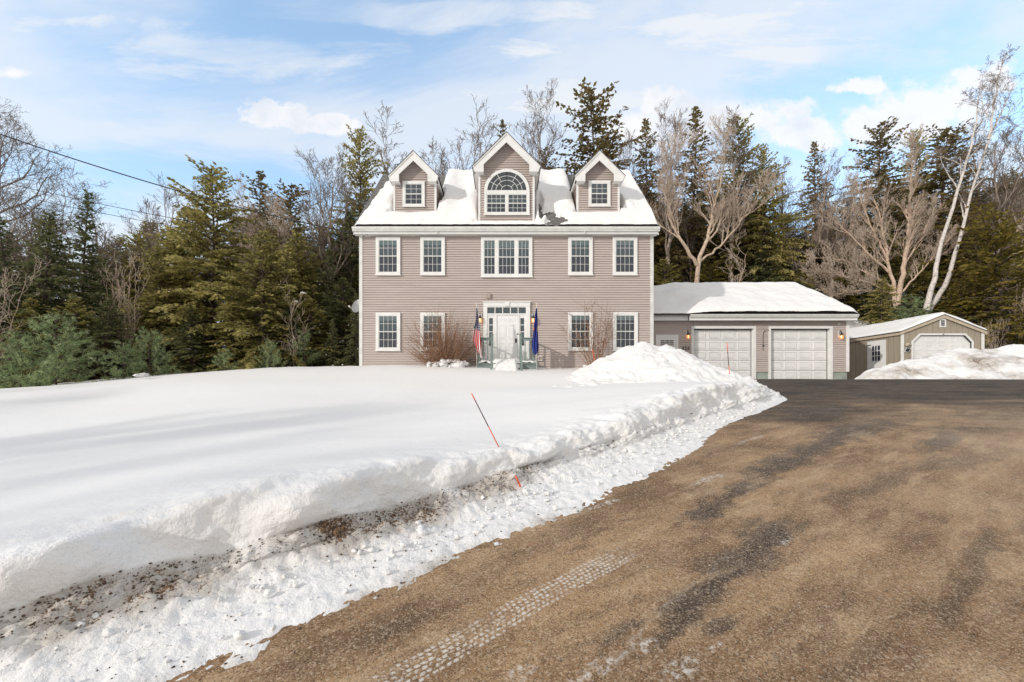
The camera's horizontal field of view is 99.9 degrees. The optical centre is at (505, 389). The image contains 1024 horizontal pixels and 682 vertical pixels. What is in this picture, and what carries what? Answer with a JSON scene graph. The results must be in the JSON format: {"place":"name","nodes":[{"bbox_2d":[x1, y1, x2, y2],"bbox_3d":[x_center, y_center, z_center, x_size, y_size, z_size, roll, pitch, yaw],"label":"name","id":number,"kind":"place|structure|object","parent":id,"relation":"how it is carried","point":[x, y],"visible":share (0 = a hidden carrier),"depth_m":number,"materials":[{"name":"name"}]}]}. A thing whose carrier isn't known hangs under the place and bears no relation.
{"place":"outdoors","nodes":[
{"label":"outdoors","id":0,"kind":"place"},
{"bbox_2d":[0,365,786,681],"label":"snow ground","id":1,"kind":"structure","parent":0,"point":[105,479],"depth_m":3.96,"materials":[{"name":"white snow"}]},
{"bbox_2d":[0,252,51,370],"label":"bare tree","id":2,"kind":"object","parent":1,"relation":"on","point":[3,269],"visible":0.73,"depth_m":17.19,"materials":[{"name":"beige plant"}]},
{"bbox_2d":[0,330,52,387],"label":"pine sapling","id":3,"kind":"object","parent":1,"relation":"on","point":[11,371],"visible":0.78,"depth_m":15.06,"materials":[{"name":"green plant"}]},
{"bbox_2d":[0,312,109,386],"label":"pine sapling","id":4,"kind":"object","parent":1,"relation":"on","point":[48,369],"visible":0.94,"depth_m":15.35,"materials":[{"name":"green plant"}]},
{"bbox_2d":[90,340,144,381],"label":"pine sapling","id":5,"kind":"object","parent":1,"relation":"on","point":[123,349],"visible":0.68,"depth_m":16.54,"materials":[{"name":"green plant"}]},
{"bbox_2d":[118,327,181,378],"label":"pine sapling","id":6,"kind":"object","parent":1,"relation":"on","point":[155,350],"visible":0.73,"depth_m":17.17,"materials":[{"name":"green plant"}]},
{"bbox_2d":[101,241,214,373],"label":"hemlock tree","id":7,"kind":"object","parent":1,"relation":"on","point":[155,282],"visible":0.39,"depth_m":21.20,"materials":[{"name":"green plant"}]},
{"bbox_2d":[120,154,301,374],"bbox_3d":[-15.456,-5.820,22.729,8.685,12.253,8.712,0,0,-25],"label":"hemlock tree","id":8,"kind":"object","parent":1,"relation":"on","point":[212,264],"visible":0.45,"depth_m":21.68,"materials":[{"name":"green plant"}]},
{"bbox_2d":[200,230,318,370],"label":"hemlock tree","id":9,"kind":"object","parent":1,"relation":"on","point":[248,328],"visible":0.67,"depth_m":20.11,"materials":[{"name":"green plant"}]},
{"bbox_2d":[253,339,286,367],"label":"pine sapling","id":10,"kind":"object","parent":1,"relation":"on","point":[269,358],"visible":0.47,"depth_m":18.95,"materials":[{"name":"green plant"}]},
{"bbox_2d":[288,329,321,366],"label":"pine sapling","id":11,"kind":"object","parent":1,"relation":"on","point":[302,344],"visible":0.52,"depth_m":20.47,"materials":[{"name":"green plant"}]},
{"bbox_2d":[311,318,348,365],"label":"spruce tree","id":12,"kind":"object","parent":1,"relation":"on","point":[331,360],"visible":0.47,"depth_m":20.93,"materials":[{"name":"green plant"}]},
{"bbox_2d":[334,293,358,365],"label":"spruce tree","id":13,"kind":"object","parent":1,"relation":"on","point":[350,358],"visible":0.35,"depth_m":20.40,"materials":[{"name":"green plant"}]},
{"bbox_2d":[0,401,737,680],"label":"dirt crumbs","id":14,"kind":"object","parent":1,"relation":"on","point":[110,593],"visible":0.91,"depth_m":2.73,"materials":[{"name":"brown soil"}]},
{"bbox_2d":[397,305,490,366],"bbox_3d":[-2.477,-2.061,17.513,4.029,2.851,3.636,0,0,-16],"label":"twiggy shrub","id":15,"kind":"object","parent":1,"relation":"on","point":[439,353],"visible":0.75,"depth_m":17.21,"materials":[{"name":"brown plant"}]},
{"bbox_2d":[352,131,659,367],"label":"house","id":16,"kind":"structure","parent":1,"relation":"on","point":[506,233],"depth_m":18.27,"materials":[{"name":"plastic"}]},
{"bbox_2d":[0,134,352,232],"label":"utility wire","id":17,"kind":"object","parent":16,"relation":"attached to","point":[166,187],"visible":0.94,"depth_m":14.83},
{"bbox_2d":[375,237,400,275],"bbox_3d":[-5.002,-5.660,18.226,1.081,1.637,0.080,0,0,0],"label":"window","id":18,"kind":"structure","parent":16,"relation":"in","point":[387,248],"depth_m":18.25,"materials":[{"name":"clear glass"}]},
{"bbox_2d":[375,313,400,350],"bbox_3d":[-5.002,-2.452,18.226,1.081,1.637,0.080,0,0,0],"label":"window","id":19,"kind":"structure","parent":16,"relation":"in","point":[387,324],"depth_m":18.25,"materials":[{"name":"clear glass"}]},
{"bbox_2d":[420,237,444,275],"bbox_3d":[-3.112,-5.660,18.226,1.081,1.637,0.080,0,0,0],"label":"window","id":20,"kind":"structure","parent":16,"relation":"in","point":[432,249],"depth_m":18.25,"materials":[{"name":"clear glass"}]},
{"bbox_2d":[420,313,444,350],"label":"window","id":21,"kind":"structure","parent":16,"relation":"in","point":[437,315],"depth_m":18.23,"materials":[{"name":"clear glass"}]},
{"bbox_2d":[480,237,532,276],"bbox_3d":[0.027,-5.617,18.226,2.217,1.722,0.080,0,0,0],"label":"window","id":22,"kind":"structure","parent":16,"relation":"in","point":[500,256],"depth_m":18.23,"materials":[{"name":"white glass"}]},
{"bbox_2d":[568,237,592,275],"bbox_3d":[3.154,-5.660,18.226,1.081,1.637,0.080,0,0,0],"label":"window","id":23,"kind":"structure","parent":16,"relation":"in","point":[580,249],"depth_m":18.25,"materials":[{"name":"clear glass"}]},
{"bbox_2d":[568,312,593,350],"bbox_3d":[3.159,-2.468,18.226,1.091,1.647,0.080,0,0,0],"label":"window","id":24,"kind":"structure","parent":16,"relation":"in","point":[578,317],"depth_m":18.23,"materials":[{"name":"clear glass"}]},
{"bbox_2d":[612,237,637,275],"bbox_3d":[5.044,-5.660,18.226,1.081,1.637,0.080,0,0,0],"label":"window","id":25,"kind":"structure","parent":16,"relation":"in","point":[624,254],"depth_m":18.25,"materials":[{"name":"clear glass"}]},
{"bbox_2d":[613,312,637,350],"bbox_3d":[5.060,-2.468,18.226,1.091,1.647,0.080,0,0,0],"label":"window","id":26,"kind":"structure","parent":16,"relation":"in","point":[625,325],"depth_m":18.25,"materials":[{"name":"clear glass"}]},
{"bbox_2d":[476,333,537,370],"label":"porch steps","id":27,"kind":"structure","parent":1,"relation":"on","point":[507,364],"depth_m":17.05,"materials":[{"name":"grey paint"}]},
{"bbox_2d":[533,341,746,387],"bbox_3d":[4.731,-0.087,13.864,7.925,3.275,8.178,0,0,0],"label":"snow mound","id":28,"kind":"object","parent":1,"relation":"on","point":[642,362],"visible":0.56,"depth_m":13.23,"materials":[{"name":"white snow"}]},
{"bbox_2d":[556,294,623,363],"bbox_3d":[3.483,-2.288,17.767,2.488,3.113,2.408,0,0,33],"label":"twiggy shrub","id":29,"kind":"object","parent":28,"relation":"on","point":[594,346],"visible":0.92,"depth_m":17.56,"materials":[{"name":"brown plant"}]},
{"bbox_2d":[0,0,1023,345],"label":"sky","id":30,"kind":"structure","parent":0,"point":[133,87],"materials":[{"name":"blue"}]},
{"bbox_2d":[166,379,1023,681],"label":"driveway","id":31,"kind":"structure","parent":0,"point":[492,607],"depth_m":2.96,"materials":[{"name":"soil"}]},
{"bbox_2d":[703,251,996,370],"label":"forest floor","id":32,"kind":"structure","parent":0,"point":[853,324],"depth_m":33.88,"materials":[{"name":"brown soil"}]},
{"bbox_2d":[0,215,63,354],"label":"spruce tree","id":33,"kind":"object","parent":32,"relation":"on","point":[9,263],"visible":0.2,"depth_m":19.48,"materials":[{"name":"green plant"}]},
{"bbox_2d":[0,297,76,387],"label":"hemlock tree","id":34,"kind":"object","parent":32,"relation":"on","point":[29,314],"visible":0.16,"depth_m":18.39,"materials":[{"name":"green plant"}]},
{"bbox_2d":[0,211,130,385],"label":"spruce tree","id":35,"kind":"object","parent":32,"relation":"on","point":[46,281],"visible":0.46,"depth_m":19.27,"materials":[{"name":"green plant"}]},
{"bbox_2d":[25,297,121,382],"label":"hemlock tree","id":36,"kind":"object","parent":32,"relation":"on","point":[76,311],"visible":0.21,"depth_m":18.93,"materials":[{"name":"green plant"}]},
{"bbox_2d":[0,99,150,329],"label":"bare tree","id":37,"kind":"object","parent":32,"relation":"on","point":[26,224],"visible":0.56,"depth_m":24.71,"materials":[{"name":"grey plant"}]},
{"bbox_2d":[0,297,168,388],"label":"spruce tree","id":38,"kind":"object","parent":32,"relation":"on","point":[102,338],"visible":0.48,"depth_m":18.81,"materials":[{"name":"green plant"}]},
{"bbox_2d":[47,189,136,366],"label":"spruce tree","id":39,"kind":"object","parent":32,"relation":"on","point":[85,238],"visible":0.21,"depth_m":21.92,"materials":[{"name":"green plant"}]},
{"bbox_2d":[58,258,139,343],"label":"spruce tree","id":40,"kind":"object","parent":32,"relation":"on","point":[101,300],"visible":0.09,"depth_m":23.52,"materials":[{"name":"green plant"}]},
{"bbox_2d":[90,250,149,365],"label":"bare tree","id":41,"kind":"object","parent":32,"relation":"on","point":[119,294],"visible":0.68,"depth_m":20.16,"materials":[{"name":"beige plant"}]},
{"bbox_2d":[75,231,166,336],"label":"hemlock tree","id":42,"kind":"object","parent":32,"relation":"on","point":[137,238],"visible":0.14,"depth_m":25.97,"materials":[{"name":"green plant"}]},
{"bbox_2d":[66,170,205,306],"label":"bare tree","id":43,"kind":"object","parent":32,"relation":"on","point":[96,239],"visible":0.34,"depth_m":27.13,"materials":[{"name":"grey plant"}]},
{"bbox_2d":[99,210,220,377],"bbox_3d":[-17.939,-4.709,23.317,6.422,10.278,7.037,0,0,41],"label":"hemlock tree","id":44,"kind":"object","parent":32,"relation":"on","point":[173,250],"visible":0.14,"depth_m":22.57,"materials":[{"name":"green plant"}]},
{"bbox_2d":[159,308,221,374],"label":"spruce tree","id":45,"kind":"object","parent":32,"relation":"on","point":[191,351],"visible":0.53,"depth_m":19.82,"materials":[{"name":"green plant"}]},
{"bbox_2d":[185,291,266,372],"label":"hemlock tree","id":46,"kind":"object","parent":32,"relation":"on","point":[224,341],"visible":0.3,"depth_m":20.11,"materials":[{"name":"green plant"}]},
{"bbox_2d":[218,170,281,322],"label":"conifer tree","id":47,"kind":"object","parent":32,"relation":"on","point":[261,188],"visible":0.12,"depth_m":32.42,"materials":[{"name":"green plant"}]},
{"bbox_2d":[206,223,302,343],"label":"conifer tree","id":48,"kind":"object","parent":32,"relation":"on","point":[271,231],"visible":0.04,"depth_m":26.63,"materials":[{"name":"green plant"}]},
{"bbox_2d":[217,178,319,329],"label":"conifer tree","id":49,"kind":"object","parent":32,"relation":"on","point":[288,203],"visible":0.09,"depth_m":31.41,"materials":[{"name":"green plant"}]},
{"bbox_2d":[224,174,315,305],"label":"bare tree","id":50,"kind":"object","parent":32,"relation":"on","point":[279,210],"visible":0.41,"depth_m":28.53,"materials":[{"name":"beige plant"}]},
{"bbox_2d":[257,305,315,367],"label":"spruce tree","id":51,"kind":"object","parent":32,"relation":"on","point":[290,331],"visible":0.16,"depth_m":21.28,"materials":[{"name":"green plant"}]},
{"bbox_2d":[259,230,346,364],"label":"hemlock tree","id":52,"kind":"object","parent":32,"relation":"on","point":[295,262],"visible":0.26,"depth_m":23.77,"materials":[{"name":"green plant"}]},
{"bbox_2d":[276,297,347,366],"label":"hemlock tree","id":53,"kind":"object","parent":32,"relation":"on","point":[318,317],"visible":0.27,"depth_m":21.93,"materials":[{"name":"green plant"}]},
{"bbox_2d":[269,220,358,327],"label":"hemlock tree","id":54,"kind":"object","parent":32,"relation":"on","point":[331,232],"visible":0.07,"depth_m":26.40,"materials":[{"name":"green plant"}]},
{"bbox_2d":[296,248,346,365],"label":"spruce tree","id":55,"kind":"object","parent":32,"relation":"on","point":[329,258],"visible":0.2,"depth_m":23.89,"materials":[{"name":"green plant"}]},
{"bbox_2d":[290,142,364,312],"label":"bare tree","id":56,"kind":"object","parent":32,"relation":"on","point":[330,225],"visible":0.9,"depth_m":25.91,"materials":[{"name":"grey plant"}]},
{"bbox_2d":[292,146,371,305],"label":"bare tree","id":57,"kind":"object","parent":32,"relation":"on","point":[319,177],"visible":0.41,"depth_m":26.53,"materials":[{"name":"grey plant"}]},
{"bbox_2d":[308,277,358,366],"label":"spruce tree","id":58,"kind":"object","parent":32,"relation":"on","point":[342,306],"visible":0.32,"depth_m":22.58,"materials":[{"name":"green plant"}]},
{"bbox_2d":[309,210,358,360],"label":"spruce tree","id":59,"kind":"object","parent":32,"relation":"on","point":[347,223],"visible":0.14,"depth_m":26.48,"materials":[{"name":"green plant"}]},
{"bbox_2d":[326,124,388,303],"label":"conifer tree","id":60,"kind":"object","parent":32,"relation":"on","point":[359,172],"visible":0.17,"depth_m":29.74,"materials":[{"name":"green plant"}]},
{"bbox_2d":[363,94,497,173],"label":"bare tree","id":61,"kind":"object","parent":32,"relation":"on","point":[441,160],"visible":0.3,"depth_m":32.97,"materials":[{"name":"grey plant"}]},
{"bbox_2d":[508,78,577,172],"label":"bare tree","id":62,"kind":"object","parent":32,"relation":"on","point":[539,159],"visible":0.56,"depth_m":36.02,"materials":[{"name":"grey plant"}]},
{"bbox_2d":[546,76,677,248],"bbox_3d":[7.003,-15.443,35.888,15.228,20.160,13.603,0,0,-24],"label":"conifer tree","id":63,"kind":"object","parent":32,"relation":"on","point":[602,143],"visible":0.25,"depth_m":35.33,"materials":[{"name":"green plant"}]},
{"bbox_2d":[615,129,650,196],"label":"bare tree","id":64,"kind":"object","parent":32,"relation":"on","point":[629,139],"visible":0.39,"depth_m":32.63,"materials":[{"name":"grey plant"}]},
{"bbox_2d":[631,118,690,279],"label":"conifer tree","id":65,"kind":"object","parent":32,"relation":"on","point":[644,152],"visible":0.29,"depth_m":35.86,"materials":[{"name":"green plant"}]},
{"bbox_2d":[635,96,699,280],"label":"bare tree","id":66,"kind":"object","parent":32,"relation":"on","point":[670,236],"visible":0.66,"depth_m":33.59,"materials":[{"name":"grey plant"}]},
{"bbox_2d":[654,259,685,285],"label":"hemlock tree","id":67,"kind":"object","parent":32,"relation":"on","point":[663,271],"visible":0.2,"depth_m":32.94,"materials":[{"name":"green plant"}]},
{"bbox_2d":[654,202,699,284],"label":"conifer tree","id":68,"kind":"object","parent":32,"relation":"on","point":[671,254],"visible":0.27,"depth_m":35.92,"materials":[{"name":"green plant"}]},
{"bbox_2d":[670,201,712,281],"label":"tree","id":69,"kind":"object","parent":32,"relation":"on","point":[683,260],"visible":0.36,"depth_m":36.73,"materials":[{"name":"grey plant"}]},
{"bbox_2d":[664,106,741,280],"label":"conifer tree","id":70,"kind":"object","parent":32,"relation":"on","point":[695,114],"visible":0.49,"depth_m":37.35,"materials":[{"name":"green plant"}]},
{"bbox_2d":[682,260,733,282],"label":"hemlock tree","id":71,"kind":"object","parent":32,"relation":"on","point":[704,276],"visible":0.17,"depth_m":33.78,"materials":[{"name":"green plant"}]},
{"bbox_2d":[646,110,786,282],"bbox_3d":[14.913,-12.146,31.513,10.925,17.161,4.540,0,0,-9],"label":"bare tree","id":72,"kind":"object","parent":32,"relation":"on","point":[665,189],"visible":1,"depth_m":31.00,"materials":[{"name":"beige plant"}]},
{"bbox_2d":[694,189,766,281],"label":"conifer tree","id":73,"kind":"object","parent":32,"relation":"on","point":[718,251],"visible":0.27,"depth_m":36.10,"materials":[{"name":"green plant"}]},
{"bbox_2d":[701,104,764,281],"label":"bare tree","id":74,"kind":"object","parent":32,"relation":"on","point":[732,121],"visible":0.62,"depth_m":34.70,"materials":[{"name":"brown plant"}]},
{"bbox_2d":[692,112,807,282],"bbox_3d":[20.689,-14.860,37.346,8.371,17.623,8.138,0,0,24],"label":"conifer tree","id":75,"kind":"object","parent":32,"relation":"on","point":[740,171],"visible":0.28,"depth_m":36.48,"materials":[{"name":"green plant"}]},
{"bbox_2d":[654,282,859,378],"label":"garage","id":76,"kind":"structure","parent":32,"relation":"on","point":[799,339],"depth_m":20.67,"materials":[{"name":"plastic"}]},
{"bbox_2d":[694,330,750,376],"bbox_3d":[10.362,-1.659,20.698,2.826,2.422,0.064,0,0,0],"label":"garage door","id":77,"kind":"structure","parent":76,"relation":"in","point":[708,344],"depth_m":20.69,"materials":[{"name":"paint"}]},
{"bbox_2d":[771,330,826,378],"bbox_3d":[14.023,-1.659,20.698,2.807,2.422,0.064,0,0,0],"label":"garage door","id":78,"kind":"structure","parent":76,"relation":"in","point":[785,344],"depth_m":20.69,"materials":[{"name":"paint"}]},
{"bbox_2d":[727,143,816,287],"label":"conifer tree","id":79,"kind":"object","parent":32,"relation":"on","point":[774,243],"visible":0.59,"depth_m":34.37,"materials":[{"name":"green plant"}]},
{"bbox_2d":[736,248,866,322],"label":"spruce tree","id":80,"kind":"object","parent":32,"relation":"on","point":[765,276],"visible":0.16,"depth_m":33.74,"materials":[{"name":"green plant"}]},
{"bbox_2d":[757,143,848,276],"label":"bare tree","id":81,"kind":"object","parent":32,"relation":"on","point":[794,263],"visible":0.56,"depth_m":35.13,"materials":[{"name":"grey plant"}]},
{"bbox_2d":[786,141,852,278],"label":"conifer tree","id":82,"kind":"object","parent":32,"relation":"on","point":[813,169],"visible":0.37,"depth_m":38.05,"materials":[{"name":"green plant"}]},
{"bbox_2d":[804,160,856,297],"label":"bare tree","id":83,"kind":"object","parent":32,"relation":"on","point":[830,233],"visible":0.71,"depth_m":34.98,"materials":[{"name":"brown plant"}]},
{"bbox_2d":[796,171,878,305],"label":"bare tree","id":84,"kind":"object","parent":32,"relation":"on","point":[855,245],"visible":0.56,"depth_m":35.91,"materials":[{"name":"beige plant"}]},
{"bbox_2d":[819,256,877,312],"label":"hemlock tree","id":85,"kind":"object","parent":32,"relation":"on","point":[851,300],"visible":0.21,"depth_m":35.92,"materials":[{"name":"green plant"}]},
{"bbox_2d":[857,277,904,324],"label":"hemlock tree","id":86,"kind":"object","parent":32,"relation":"on","point":[878,296],"visible":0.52,"depth_m":27.91,"materials":[{"name":"green plant"}]},
{"bbox_2d":[800,123,966,305],"bbox_3d":[27.117,-12.539,31.086,11.658,13.035,3.315,0,0,0],"label":"bare tree","id":87,"kind":"object","parent":32,"relation":"on","point":[912,220],"visible":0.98,"depth_m":30.92,"materials":[{"name":"beige plant"}]},
{"bbox_2d":[854,213,931,302],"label":"conifer tree","id":88,"kind":"object","parent":32,"relation":"on","point":[881,272],"visible":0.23,"depth_m":37.66,"materials":[{"name":"green plant"}]},
{"bbox_2d":[832,116,973,280],"bbox_3d":[34.230,-15.546,38.911,10.322,17.846,11.555,0,0,-21],"label":"conifer tree","id":89,"kind":"object","parent":32,"relation":"on","point":[885,170],"visible":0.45,"depth_m":38.49,"materials":[{"name":"green plant"}]},
{"bbox_2d":[887,294,933,320],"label":"pine sapling","id":90,"kind":"object","parent":32,"relation":"on","point":[903,313],"visible":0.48,"depth_m":27.48,"materials":[{"name":"green plant"}]},
{"bbox_2d":[847,312,988,378],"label":"shed","id":91,"kind":"structure","parent":32,"relation":"on","point":[877,345],"depth_m":22.06,"materials":[{"name":"beige"}]},
{"bbox_2d":[867,340,885,369],"bbox_3d":[20.181,-1.586,23.447,0.053,2.172,1.157,0,0,0],"label":"side door","id":92,"kind":"structure","parent":91,"relation":"in","point":[876,350],"depth_m":23.41,"materials":[{"name":"white wood"}]},
{"bbox_2d":[914,336,969,358],"bbox_3d":[22.320,-1.544,22.053,2.993,2.488,0.015,0,0,0],"label":"overhead door","id":93,"kind":"structure","parent":91,"relation":"in","point":[924,345],"depth_m":22.06,"materials":[{"name":"paint"}]},
{"bbox_2d":[885,263,953,320],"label":"hemlock tree","id":94,"kind":"object","parent":32,"relation":"on","point":[921,277],"visible":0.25,"depth_m":35.52,"materials":[{"name":"green plant"}]},
{"bbox_2d":[876,128,964,283],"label":"conifer tree","id":95,"kind":"object","parent":32,"relation":"on","point":[919,163],"visible":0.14,"depth_m":39.55,"materials":[{"name":"green plant"}]},
{"bbox_2d":[891,242,971,314],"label":"hemlock tree","id":96,"kind":"object","parent":32,"relation":"on","point":[944,268],"visible":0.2,"depth_m":37.48,"materials":[{"name":"green plant"}]},
{"bbox_2d":[855,344,1023,378],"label":"snow mound","id":97,"kind":"object","parent":32,"relation":"on","point":[1005,362],"visible":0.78,"depth_m":17.11,"materials":[{"name":"white snow"}]},
{"bbox_2d":[891,118,1023,314],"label":"conifer tree","id":98,"kind":"object","parent":32,"relation":"on","point":[951,140],"visible":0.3,"depth_m":37.95,"materials":[{"name":"green plant"}]},
{"bbox_2d":[920,56,1010,311],"bbox_3d":[31.060,-13.979,29.496,5.994,17.395,3.052,0,0,0],"label":"birch tree","id":99,"kind":"object","parent":32,"relation":"on","point":[929,295],"visible":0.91,"depth_m":29.00,"materials":[{"name":"white plant"}]},
{"bbox_2d":[938,274,994,348],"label":"hemlock tree","id":100,"kind":"object","parent":32,"relation":"on","point":[956,293],"visible":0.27,"depth_m":28.93,"materials":[{"name":"green plant"}]},
{"bbox_2d":[913,201,1023,348],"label":"hemlock tree","id":101,"kind":"object","parent":32,"relation":"on","point":[998,239],"visible":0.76,"depth_m":27.20,"materials":[{"name":"green plant"}]},
{"bbox_2d":[928,45,1023,311],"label":"birch tree","id":102,"kind":"object","parent":32,"relation":"on","point":[938,295],"visible":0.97,"depth_m":28.97,"materials":[{"name":"white plant"}]},
{"bbox_2d":[932,98,1023,312],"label":"bare tree","id":103,"kind":"object","parent":32,"relation":"on","point":[1016,150],"visible":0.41,"depth_m":37.07,"materials":[{"name":"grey plant"}]},
{"bbox_2d":[938,210,1022,313],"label":"conifer tree","id":104,"kind":"object","parent":32,"relation":"on","point":[973,257],"visible":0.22,"depth_m":33.08,"materials":[{"name":"green plant"}]},
{"bbox_2d":[957,130,1023,294],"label":"bare tree","id":105,"kind":"object","parent":32,"relation":"on","point":[1000,205],"visible":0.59,"depth_m":34.63,"materials":[{"name":"grey plant"}]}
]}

